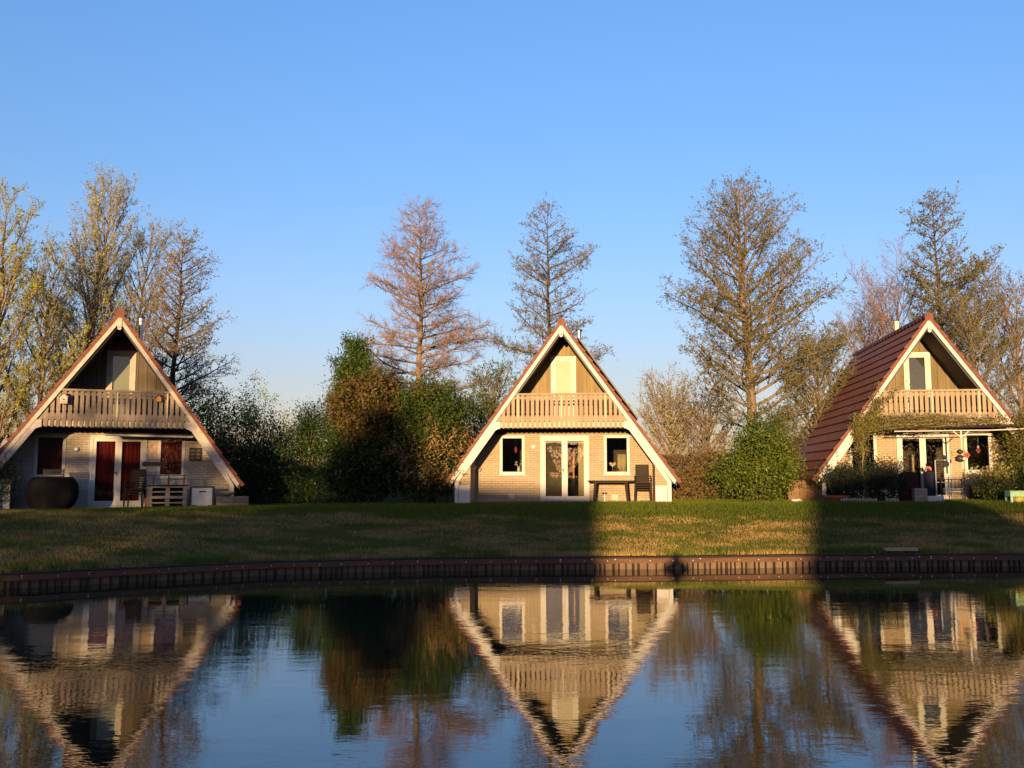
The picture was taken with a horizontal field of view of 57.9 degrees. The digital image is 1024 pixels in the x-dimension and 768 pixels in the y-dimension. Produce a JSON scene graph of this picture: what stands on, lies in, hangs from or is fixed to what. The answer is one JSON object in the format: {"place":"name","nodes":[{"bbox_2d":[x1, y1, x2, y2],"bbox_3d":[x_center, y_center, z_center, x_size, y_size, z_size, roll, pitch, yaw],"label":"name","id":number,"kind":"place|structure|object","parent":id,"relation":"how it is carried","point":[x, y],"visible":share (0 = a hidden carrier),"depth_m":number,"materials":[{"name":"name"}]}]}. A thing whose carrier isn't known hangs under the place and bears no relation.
{"place":"outdoors","nodes":[
{"label":"outdoors","id":0,"kind":"place"},
{"bbox_2d":[0,566,1023,767],"bbox_3d":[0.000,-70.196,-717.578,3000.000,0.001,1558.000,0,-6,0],"label":"water","id":1,"kind":"structure","parent":0,"point":[858,667],"depth_m":9.87,"materials":[{"name":"blue liquid"}]},
{"bbox_2d":[0,478,1023,572],"bbox_3d":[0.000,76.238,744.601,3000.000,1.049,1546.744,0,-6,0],"label":"ground","id":2,"kind":"structure","parent":0,"point":[804,526],"depth_m":23.62,"materials":[{"name":"green plant"}]},
{"bbox_2d":[0,442,26,507],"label":"juniper bush","id":3,"kind":"object","parent":2,"relation":"on","point":[6,471],"visible":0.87,"depth_m":26.85,"materials":[{"name":"green plant"}]},
{"bbox_2d":[0,175,60,443],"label":"willow tree","id":4,"kind":"object","parent":2,"relation":"on","point":[6,281],"visible":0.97,"depth_m":33.27,"materials":[{"name":"green plant"}]},
{"bbox_2d":[0,232,96,439],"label":"willow tree","id":5,"kind":"object","parent":2,"relation":"on","point":[66,366],"visible":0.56,"depth_m":34.71,"materials":[{"name":"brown plant"}]},
{"bbox_2d":[13,507,139,509],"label":"patio slab","id":6,"kind":"structure","parent":2,"relation":"on","point":[77,508],"depth_m":27.82,"materials":[{"name":"grey concrete"}]},
{"bbox_2d":[0,477,13,509],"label":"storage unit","id":7,"kind":"object","parent":6,"relation":"on","point":[8,504],"visible":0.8,"depth_m":26.83,"materials":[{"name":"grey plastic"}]},
{"bbox_2d":[25,469,78,509],"bbox_3d":[-13.470,3.080,27.142,1.436,1.190,1.260,2,-6,-20],"label":"round tub","id":8,"kind":"object","parent":6,"relation":"on","point":[51,492],"visible":0.93,"depth_m":26.72,"materials":[{"name":"black plastic"}]},
{"bbox_2d":[124,475,146,506],"bbox_3d":[-11.502,3.273,28.295,0.569,1.043,0.618,1,-6,-8],"label":"stacking chair","id":9,"kind":"object","parent":6,"relation":"on","point":[129,494],"visible":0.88,"depth_m":28.41,"materials":[{"name":"brown plastic"}]},
{"bbox_2d":[123,472,146,505],"bbox_3d":[-11.502,3.198,28.302,0.569,1.043,0.618,1,-6,-8],"label":"stacking chair","id":10,"kind":"object","parent":9,"relation":"on","point":[135,487],"visible":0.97,"depth_m":28.41,"materials":[{"name":"brown plastic"}]},
{"bbox_2d":[123,469,146,503],"bbox_3d":[-11.502,3.123,28.310,0.569,1.043,0.618,1,-6,-8],"label":"stacking chair","id":11,"kind":"object","parent":10,"relation":"on","point":[143,480],"visible":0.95,"depth_m":28.53,"materials":[{"name":"brown plastic"}]},
{"bbox_2d":[145,475,188,507],"bbox_3d":[-10.599,3.301,28.420,1.260,1.004,0.660,2,-6,-20],"label":"pallet counter","id":12,"kind":"object","parent":6,"relation":"on","point":[168,495],"visible":0.91,"depth_m":28.28,"materials":[{"name":"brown wood"}]},
{"bbox_2d":[190,486,214,506],"bbox_3d":[-9.619,3.508,28.747,0.720,0.660,0.580,2,-6,-20],"label":"storage chest","id":13,"kind":"object","parent":6,"relation":"on","point":[202,495],"visible":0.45,"depth_m":28.52,"materials":[{"name":"grey plastic"}]},
{"bbox_2d":[1,154,154,425],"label":"willow tree","id":14,"kind":"object","parent":2,"relation":"on","point":[90,306],"visible":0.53,"depth_m":38.14,"materials":[{"name":"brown plant"}]},
{"bbox_2d":[45,205,187,394],"bbox_3d":[-16.514,-1.231,39.578,6.356,13.095,5.657,0,-6,0],"label":"willow tree","id":15,"kind":"object","parent":2,"relation":"on","point":[142,274],"visible":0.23,"depth_m":39.81,"materials":[{"name":"grey plant"}]},
{"bbox_2d":[0,309,244,507],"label":"cottage","id":16,"kind":"structure","parent":2,"relation":"on","point":[101,383],"depth_m":28.77,"materials":[{"name":"beige brick"}]},
{"bbox_2d":[33,434,66,476],"bbox_3d":[-14.208,2.231,28.487,0.930,1.348,0.212,2,-6,-20],"label":"window","id":17,"kind":"structure","parent":16,"relation":"in","point":[50,450],"depth_m":28.53,"materials":[{"name":"white paint"}]},
{"bbox_2d":[59,393,68,417],"bbox_3d":[-13.249,0.627,27.367,0.260,0.755,0.180,2,-6,-20],"label":"birdhouse","id":18,"kind":"object","parent":16,"relation":"attached to","point":[63,397],"visible":1,"depth_m":27.33,"materials":[{"name":"white paint"}]},
{"bbox_2d":[87,435,146,507],"bbox_3d":[-12.387,2.746,29.093,1.650,2.245,0.206,2,-6,-20],"label":"french door","id":19,"kind":"structure","parent":16,"relation":"in","point":[112,459],"depth_m":29.07,"materials":[{"name":"white paint"}]},
{"bbox_2d":[106,350,136,421],"bbox_3d":[-12.456,0.102,29.462,0.860,2.340,0.105,2,-6,-20],"label":"upper door","id":20,"kind":"structure","parent":16,"relation":"in","point":[123,369],"depth_m":29.52,"materials":[{"name":"white paint"}]},
{"bbox_2d":[105,429,192,437],"bbox_3d":[-11.259,1.539,28.787,2.531,0.255,0.174,2,-6,-20],"label":"rolled awning","id":21,"kind":"object","parent":16,"relation":"attached to","point":[167,435],"visible":0.96,"depth_m":28.75,"materials":[{"name":"white fabric"}]},
{"bbox_2d":[149,444,157,459],"bbox_3d":[-11.384,2.158,29.468,0.300,0.490,0.012,2,-6,-20],"label":"wall poster","id":22,"kind":"object","parent":16,"relation":"attached to","point":[153,451],"depth_m":29.45,"materials":[{"name":"paper"}]},
{"bbox_2d":[142,461,165,466],"bbox_3d":[-11.380,2.540,29.417,0.710,0.166,0.040,2,-6,-20],"label":"wooden sign","id":23,"kind":"object","parent":16,"relation":"attached to","point":[162,463],"visible":1,"depth_m":29.41,"materials":[{"name":"wood"}]},
{"bbox_2d":[155,394,162,401],"bbox_3d":[-10.798,0.427,28.316,0.220,0.225,0.140,2,-6,-20],"label":"birdhouse","id":24,"kind":"object","parent":16,"relation":"attached to","point":[158,397],"visible":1,"depth_m":28.27,"materials":[{"name":"orange wood"}]},
{"bbox_2d":[157,437,184,476],"bbox_3d":[-10.917,2.348,29.651,0.880,1.348,0.159,2,-6,-20],"label":"window","id":25,"kind":"structure","parent":16,"relation":"in","point":[171,451],"depth_m":29.70,"materials":[{"name":"white paint"}]},
{"bbox_2d":[189,448,201,460],"bbox_3d":[-10.215,2.274,29.871,0.380,0.440,0.038,2,-6,-20],"label":"wall plaque","id":26,"kind":"object","parent":16,"relation":"attached to","point":[195,454],"depth_m":29.86,"materials":[{"name":"brown wood"}]},
{"bbox_2d":[114,224,239,415],"bbox_3d":[-13.732,-0.813,37.011,5.575,11.759,4.795,2,-6,-20],"label":"alder tree","id":27,"kind":"object","parent":2,"relation":"on","point":[175,348],"visible":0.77,"depth_m":37.02,"materials":[{"name":"brown plant"}]},
{"bbox_2d":[168,368,261,466],"bbox_3d":[-11.479,2.134,35.005,3.567,5.405,2.748,-2,-6,18],"label":"leafing shrub","id":28,"kind":"object","parent":2,"relation":"on","point":[216,408],"visible":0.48,"depth_m":34.89,"materials":[{"name":"green plant"}]},
{"bbox_2d":[201,423,251,476],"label":"leafing shrub","id":29,"kind":"object","parent":2,"relation":"on","point":[218,443],"visible":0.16,"depth_m":33.26,"materials":[{"name":"green plant"}]},
{"bbox_2d":[216,496,248,506],"bbox_3d":[-8.735,3.679,28.904,0.960,0.350,0.500,2,-6,-20],"label":"sleeper planter","id":30,"kind":"object","parent":2,"relation":"on","point":[233,500],"visible":0.77,"depth_m":28.67,"materials":[{"name":"wood"}]},
{"bbox_2d":[219,491,235,495],"bbox_3d":[-8.876,3.423,28.878,0.520,0.150,0.520,2,-6,-20],"label":"shallow bowl","id":31,"kind":"object","parent":30,"relation":"on","point":[226,493],"visible":0.96,"depth_m":28.70,"materials":[{"name":"grey stone"}]},
{"bbox_2d":[217,369,289,494],"bbox_3d":[-10.038,1.935,35.962,3.070,5.442,2.971,0,-6,0],"label":"leafing shrub","id":32,"kind":"object","parent":2,"relation":"on","point":[249,417],"visible":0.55,"depth_m":35.89,"materials":[{"name":"green plant"}]},
{"bbox_2d":[225,427,298,502],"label":"leafing shrub","id":33,"kind":"object","parent":2,"relation":"on","point":[263,455],"visible":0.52,"depth_m":33.71,"materials":[{"name":"green plant"}]},
{"bbox_2d":[249,401,297,500],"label":"leafing shrub","id":34,"kind":"object","parent":2,"relation":"on","point":[280,432],"visible":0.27,"depth_m":36.69,"materials":[{"name":"green plant"}]},
{"bbox_2d":[276,394,331,500],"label":"leafing shrub","id":35,"kind":"object","parent":2,"relation":"on","point":[310,428],"visible":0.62,"depth_m":35.07,"materials":[{"name":"green plant"}]},
{"bbox_2d":[229,461,454,503],"bbox_3d":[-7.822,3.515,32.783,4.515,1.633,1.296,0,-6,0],"label":"hedge","id":36,"kind":"object","parent":2,"relation":"on","point":[295,471],"visible":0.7,"depth_m":32.45,"materials":[{"name":"green plant"}]},
{"bbox_2d":[311,330,389,501],"bbox_3d":[-5.842,1.215,34.972,3.248,6.648,2.992,-3,-7,28],"label":"holly tree","id":37,"kind":"object","parent":2,"relation":"on","point":[355,352],"visible":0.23,"depth_m":34.85,"materials":[{"name":"green plant"}]},
{"bbox_2d":[309,361,416,503],"bbox_3d":[-4.760,1.747,31.326,4.013,5.270,3.252,0,-6,0],"label":"rhododendron bush","id":38,"kind":"object","parent":2,"relation":"on","point":[360,410],"visible":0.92,"depth_m":30.61,"materials":[{"name":"green plant"}]},
{"bbox_2d":[338,193,507,498],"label":"bare tree","id":39,"kind":"object","parent":2,"relation":"on","point":[418,286],"visible":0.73,"depth_m":40.19,"materials":[{"name":"brown plant"}]},
{"bbox_2d":[378,366,482,503],"bbox_3d":[-2.817,1.857,31.044,3.719,4.884,3.402,0,-6,0],"label":"broad bush","id":40,"kind":"object","parent":2,"relation":"on","point":[434,431],"visible":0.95,"depth_m":30.38,"materials":[{"name":"green plant"}]},
{"bbox_2d":[453,381,519,471],"bbox_3d":[-1.477,2.236,34.324,4.168,5.092,2.984,0,-6,0],"label":"laurel bush","id":41,"kind":"object","parent":2,"relation":"on","point":[474,428],"visible":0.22,"depth_m":34.27,"materials":[{"name":"green plant"}]},
{"bbox_2d":[462,347,518,439],"bbox_3d":[-0.788,1.742,35.938,2.822,6.274,3.353,0,-6,0],"label":"leafing tree","id":42,"kind":"object","parent":2,"relation":"on","point":[497,382],"visible":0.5,"depth_m":35.90,"materials":[{"name":"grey plant"}]},
{"bbox_2d":[0,554,1023,588],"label":"retaining wall","id":43,"kind":"structure","parent":2,"relation":"on","point":[10,580],"depth_m":20.45,"materials":[{"name":"brown wood"}]},
{"bbox_2d":[33,501,1014,554],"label":"fallen leaves","id":44,"kind":"object","parent":2,"relation":"on","point":[484,522],"visible":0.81,"depth_m":23.73,"materials":[{"name":"beige plant"}]},
{"bbox_2d":[483,192,614,384],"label":"alder tree","id":45,"kind":"object","parent":2,"relation":"on","point":[548,320],"visible":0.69,"depth_m":43.49,"materials":[{"name":"brown plant"}]},
{"bbox_2d":[445,318,680,503],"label":"cottage","id":46,"kind":"structure","parent":2,"relation":"on","point":[565,409],"depth_m":31.18,"materials":[{"name":"beige brick"}]},
{"bbox_2d":[500,436,524,474],"bbox_3d":[0.019,2.437,31.529,0.910,1.348,0.360,-1,-6,5],"label":"window","id":47,"kind":"structure","parent":46,"relation":"in","point":[501,437],"depth_m":31.38,"materials":[{"name":"white paint"}]},
{"bbox_2d":[514,460,521,471],"bbox_3d":[0.239,2.788,31.526,0.316,0.424,0.136,-1,-6,5],"label":"flower vase","id":48,"kind":"object","parent":46,"relation":"on","point":[518,468],"visible":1,"depth_m":31.49,"materials":[{"name":"ceramic"}]},
{"bbox_2d":[551,356,575,421],"bbox_3d":[1.760,0.220,31.632,0.860,2.340,0.095,-1,-6,5],"label":"upper door","id":49,"kind":"structure","parent":46,"relation":"in","point":[563,368],"depth_m":31.66,"materials":[{"name":"white paint"}]},
{"bbox_2d":[540,435,589,501],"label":"french door","id":50,"kind":"structure","parent":46,"relation":"in","point":[556,462],"depth_m":31.32,"materials":[{"name":"white paint"}]},
{"bbox_2d":[612,495,617,499],"bbox_3d":[3.439,3.791,30.956,0.180,0.160,0.025,-1,-6,5],"label":"wall vent","id":51,"kind":"object","parent":46,"relation":"attached to","point":[614,497],"depth_m":30.95,"materials":[{"name":"white paint"}]},
{"bbox_2d":[604,435,629,473],"bbox_3d":[3.531,2.406,31.224,0.920,1.348,0.360,-1,-6,5],"label":"window","id":52,"kind":"structure","parent":46,"relation":"in","point":[621,457],"depth_m":31.13,"materials":[{"name":"white paint"}]},
{"bbox_2d":[588,480,633,502],"bbox_3d":[3.253,3.544,30.457,1.520,0.740,0.800,-1,-6,5],"label":"garden table","id":53,"kind":"object","parent":2,"relation":"on","point":[625,482],"visible":0.92,"depth_m":30.12,"materials":[{"name":"brown wood"}]},
{"bbox_2d":[634,472,651,500],"bbox_3d":[4.316,3.401,30.570,0.569,1.043,0.618,-1,-6,5],"label":"stacking chair","id":54,"kind":"object","parent":2,"relation":"on","point":[642,486],"visible":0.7,"depth_m":30.73,"materials":[{"name":"brown plastic"}]},
{"bbox_2d":[634,476,651,500],"bbox_3d":[4.316,3.327,30.577,0.569,1.043,0.618,-1,-6,5],"label":"stacking chair","id":55,"kind":"object","parent":54,"relation":"on","point":[643,487],"visible":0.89,"depth_m":30.37,"materials":[{"name":"brown plastic"}]},
{"bbox_2d":[634,467,651,497],"bbox_3d":[4.316,3.252,30.585,0.569,1.043,0.618,-1,-6,5],"label":"stacking chair","id":56,"kind":"object","parent":55,"relation":"on","point":[642,481],"visible":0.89,"depth_m":30.75,"materials":[{"name":"brown plastic"}]},
{"bbox_2d":[634,464,651,495],"bbox_3d":[4.316,3.177,30.592,0.569,1.043,0.618,-1,-6,5],"label":"stacking chair","id":57,"kind":"object","parent":56,"relation":"on","point":[636,478],"visible":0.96,"depth_m":30.81,"materials":[{"name":"brown plastic"}]},
{"bbox_2d":[628,361,707,496],"bbox_3d":[6.438,2.091,38.166,3.540,5.899,3.568,-4,-7,32],"label":"bare shrub","id":58,"kind":"object","parent":2,"relation":"on","point":[669,419],"visible":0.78,"depth_m":37.68,"materials":[{"name":"brown plant"}]},
{"bbox_2d":[669,384,739,497],"bbox_3d":[7.484,2.329,36.884,2.856,5.139,3.327,-5,-8,41],"label":"bare shrub","id":59,"kind":"object","parent":2,"relation":"on","point":[705,446],"visible":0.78,"depth_m":36.81,"materials":[{"name":"brown plant"}]},
{"bbox_2d":[662,453,746,499],"bbox_3d":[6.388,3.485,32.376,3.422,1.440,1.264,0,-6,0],"label":"hedge","id":60,"kind":"object","parent":2,"relation":"on","point":[688,473],"visible":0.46,"depth_m":32.07,"materials":[{"name":"orange plant"}]},
{"bbox_2d":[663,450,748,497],"bbox_3d":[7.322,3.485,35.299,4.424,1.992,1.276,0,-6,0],"label":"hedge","id":61,"kind":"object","parent":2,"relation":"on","point":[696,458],"visible":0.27,"depth_m":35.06,"materials":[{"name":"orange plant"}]},
{"bbox_2d":[694,398,808,501],"bbox_3d":[8.001,2.459,30.610,3.799,4.014,3.508,0,-6,0],"label":"green bush","id":62,"kind":"object","parent":2,"relation":"on","point":[756,456],"visible":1,"depth_m":30.09,"materials":[{"name":"green plant"}]},
{"bbox_2d":[655,166,868,497],"bbox_3d":[9.477,-1.864,35.106,7.577,13.170,7.843,0,-6,0],"label":"alder tree","id":63,"kind":"object","parent":2,"relation":"on","point":[751,378],"visible":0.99,"depth_m":34.70,"materials":[{"name":"brown plant"}]},
{"bbox_2d":[759,392,808,498],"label":"conifer shrub","id":64,"kind":"object","parent":2,"relation":"on","point":[785,415],"visible":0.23,"depth_m":33.19,"materials":[{"name":"green plant"}]},
{"bbox_2d":[788,480,813,499],"bbox_3d":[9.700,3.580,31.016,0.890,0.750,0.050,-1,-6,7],"label":"plant pot","id":65,"kind":"object","parent":2,"relation":"on","point":[808,493],"visible":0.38,"depth_m":31.01,"materials":[{"name":"orange ceramic"}]},
{"bbox_2d":[767,314,860,447],"bbox_3d":[12.484,0.944,37.408,4.122,7.941,4.036,0,-6,0],"label":"leafing tree","id":66,"kind":"object","parent":2,"relation":"on","point":[823,386],"visible":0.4,"depth_m":36.84,"materials":[{"name":"brown plant"}]},
{"bbox_2d":[821,495,848,501],"bbox_3d":[10.160,3.626,29.127,0.860,0.240,0.598,-1,-6,7],"label":"terracotta trough","id":67,"kind":"object","parent":2,"relation":"on","point":[830,498],"visible":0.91,"depth_m":28.93,"materials":[{"name":"red ceramic"}]},
{"bbox_2d":[803,452,867,500],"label":"dark potted shrub","id":68,"kind":"object","parent":2,"relation":"on","point":[838,484],"visible":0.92,"depth_m":29.45,"materials":[{"name":"green plant"}]},
{"bbox_2d":[831,300,899,376],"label":"bare tree","id":69,"kind":"object","parent":2,"relation":"on","point":[859,342],"visible":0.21,"depth_m":50.37,"materials":[{"name":"brown plant"}]},
{"bbox_2d":[840,498,898,501],"bbox_3d":[11.097,3.630,28.714,1.800,0.190,0.036,-1,-6,7],"label":"edging fence","id":70,"kind":"object","parent":2,"relation":"on","point":[871,499],"visible":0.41,"depth_m":28.71,"materials":[{"name":"wood"}]},
{"bbox_2d":[843,489,896,500],"bbox_3d":[11.267,3.528,29.101,1.676,0.431,0.347,-1,-6,7],"label":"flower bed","id":71,"kind":"object","parent":2,"relation":"on","point":[872,494],"visible":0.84,"depth_m":29.13,"materials":[{"name":"green plant"}]},
{"bbox_2d":[843,451,918,500],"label":"dark potted shrub","id":72,"kind":"object","parent":2,"relation":"on","point":[879,484],"visible":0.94,"depth_m":29.33,"materials":[{"name":"green plant"}]},
{"bbox_2d":[884,547,917,552],"bbox_3d":[9.076,3.883,21.620,0.780,0.120,0.140,0,-6,-3],"label":"plank","id":73,"kind":"object","parent":2,"relation":"on","point":[899,549],"visible":1,"depth_m":21.56,"materials":[{"name":"grey wood"}]},
{"bbox_2d":[836,231,970,351],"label":"bare tree","id":74,"kind":"object","parent":2,"relation":"on","point":[876,314],"visible":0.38,"depth_m":48.03,"materials":[{"name":"brown plant"}]},
{"bbox_2d":[791,313,1023,500],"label":"cottage","id":75,"kind":"structure","parent":2,"relation":"on","point":[923,355],"depth_m":30.76,"materials":[{"name":"beige brick"}]},
{"bbox_2d":[849,433,876,472],"bbox_3d":[11.711,2.313,30.895,0.940,1.348,0.130,-1,-6,7],"label":"window","id":76,"kind":"structure","parent":75,"relation":"in","point":[874,438],"depth_m":30.87,"materials":[{"name":"white paint"}]},
{"bbox_2d":[903,352,931,412],"bbox_3d":[13.595,0.100,31.040,0.860,2.340,0.105,-1,-6,7],"label":"upper door","id":77,"kind":"structure","parent":75,"relation":"in","point":[917,363],"depth_m":31.09,"materials":[{"name":"white paint"}]},
{"bbox_2d":[896,433,951,499],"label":"french door","id":78,"kind":"structure","parent":75,"relation":"in","point":[899,436],"depth_m":30.64,"materials":[{"name":"white paint"}]},
{"bbox_2d":[846,379,1023,499],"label":"creeper","id":79,"kind":"object","parent":75,"relation":"attached to","point":[871,422],"visible":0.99,"depth_m":29.40,"materials":[{"name":"green plant"}]},
{"bbox_2d":[894,424,1023,468],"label":"pergola","id":80,"kind":"object","parent":75,"relation":"attached to","point":[973,426],"visible":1,"depth_m":29.03,"materials":[{"name":"white paint"}]},
{"bbox_2d":[955,449,965,461],"bbox_3d":[13.957,2.231,28.842,0.300,0.400,0.315,-1,-6,7],"label":"hanging basket","id":81,"kind":"object","parent":80,"relation":"hanging from","point":[960,458],"visible":1,"depth_m":28.77,"materials":[{"name":"metal"}]},
{"bbox_2d":[952,450,965,456],"bbox_3d":[14.713,2.297,30.493,0.420,0.240,0.036,-1,-6,7],"label":"wooden sign","id":82,"kind":"object","parent":75,"relation":"attached to","point":[954,453],"visible":0.52,"depth_m":30.49,"materials":[{"name":"beige wood"}]},
{"bbox_2d":[963,432,992,473],"bbox_3d":[15.338,2.280,30.568,0.920,1.348,0.360,-1,-6,7],"label":"window","id":83,"kind":"structure","parent":75,"relation":"in","point":[988,434],"depth_m":30.43,"materials":[{"name":"white paint"}]},
{"bbox_2d":[898,472,918,501],"bbox_3d":[12.609,3.264,29.418,0.640,0.960,0.384,-1,-6,7],"label":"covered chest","id":84,"kind":"object","parent":2,"relation":"on","point":[906,495],"visible":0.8,"depth_m":29.27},
{"bbox_2d":[912,488,927,501],"bbox_3d":[12.733,3.485,28.924,0.380,0.460,0.320,-1,-6,7],"label":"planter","id":85,"kind":"object","parent":2,"relation":"on","point":[919,494],"visible":0.84,"depth_m":28.78,"materials":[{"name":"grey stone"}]},
{"bbox_2d":[923,466,935,495],"bbox_3d":[13.438,3.212,29.776,0.380,1.135,0.374,-1,-6,7],"label":"tall planter","id":86,"kind":"object","parent":2,"relation":"on","point":[929,481],"visible":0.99,"depth_m":29.64,"materials":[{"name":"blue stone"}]},
{"bbox_2d":[927,496,943,501],"bbox_3d":[13.129,3.583,28.691,0.450,0.220,0.205,-1,-6,7],"label":"planter","id":87,"kind":"object","parent":2,"relation":"on","point":[935,498],"visible":0.66,"depth_m":28.76,"materials":[{"name":"white paint"}]},
{"bbox_2d":[934,459,952,498],"bbox_3d":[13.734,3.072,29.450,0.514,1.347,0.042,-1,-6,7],"label":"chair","id":88,"kind":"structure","parent":2,"relation":"on","point":[950,465],"depth_m":29.46,"materials":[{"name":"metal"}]},
{"bbox_2d":[896,180,1006,369],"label":"alder tree","id":89,"kind":"object","parent":2,"relation":"on","point":[960,284],"visible":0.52,"depth_m":44.66,"materials":[{"name":"brown plant"}]},
{"bbox_2d":[940,479,962,495],"bbox_3d":[13.897,3.360,29.230,0.666,0.731,0.062,-1,-6,7],"label":"folding rack","id":90,"kind":"object","parent":2,"relation":"on","point":[948,491],"visible":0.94,"depth_m":29.23,"materials":[{"name":"grey metal"}]},
{"bbox_2d":[963,472,965,499],"bbox_3d":[14.085,3.221,28.796,0.048,0.980,0.059,-4,-7,37],"label":"post","id":91,"kind":"object","parent":2,"relation":"on","point":[964,486],"visible":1,"depth_m":28.80,"materials":[{"name":"grey wood"}]},
{"bbox_2d":[906,256,1023,413],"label":"leafing tree","id":92,"kind":"object","parent":2,"relation":"on","point":[988,323],"visible":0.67,"depth_m":40.03,"materials":[{"name":"brown plant"}]},
{"bbox_2d":[965,457,1021,500],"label":"variegated shrub","id":93,"kind":"object","parent":2,"relation":"on","point":[989,485],"visible":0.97,"depth_m":28.67,"materials":[{"name":"green plant"}]},
{"bbox_2d":[969,485,1023,499],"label":"base course","id":94,"kind":"object","parent":2,"relation":"on","point":[972,494],"visible":0.22,"depth_m":29.77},
{"bbox_2d":[971,257,1023,421],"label":"leafing tree","id":95,"kind":"object","parent":2,"relation":"on","point":[1020,393],"visible":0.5,"depth_m":42.14,"materials":[{"name":"brown plant"}]},
{"bbox_2d":[982,401,1023,490],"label":"edge tree","id":96,"kind":"object","parent":2,"relation":"on","point":[1016,445],"visible":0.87,"depth_m":28.95,"materials":[{"name":"green plant"}]},
{"bbox_2d":[1004,491,1023,502],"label":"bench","id":97,"kind":"object","parent":2,"relation":"on","point":[1011,494],"visible":0.88,"depth_m":27.59,"materials":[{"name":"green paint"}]},
{"bbox_2d":[1013,497,1023,502],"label":"yellow tub","id":98,"kind":"object","parent":2,"relation":"on","point":[1015,499],"visible":0.68,"depth_m":27.73,"materials":[{"name":"plastic"}]},
{"bbox_2d":[0,0,1023,477],"label":"sky","id":99,"kind":"structure","parent":0,"point":[291,133],"materials":[{"name":"blue"}]}
]}

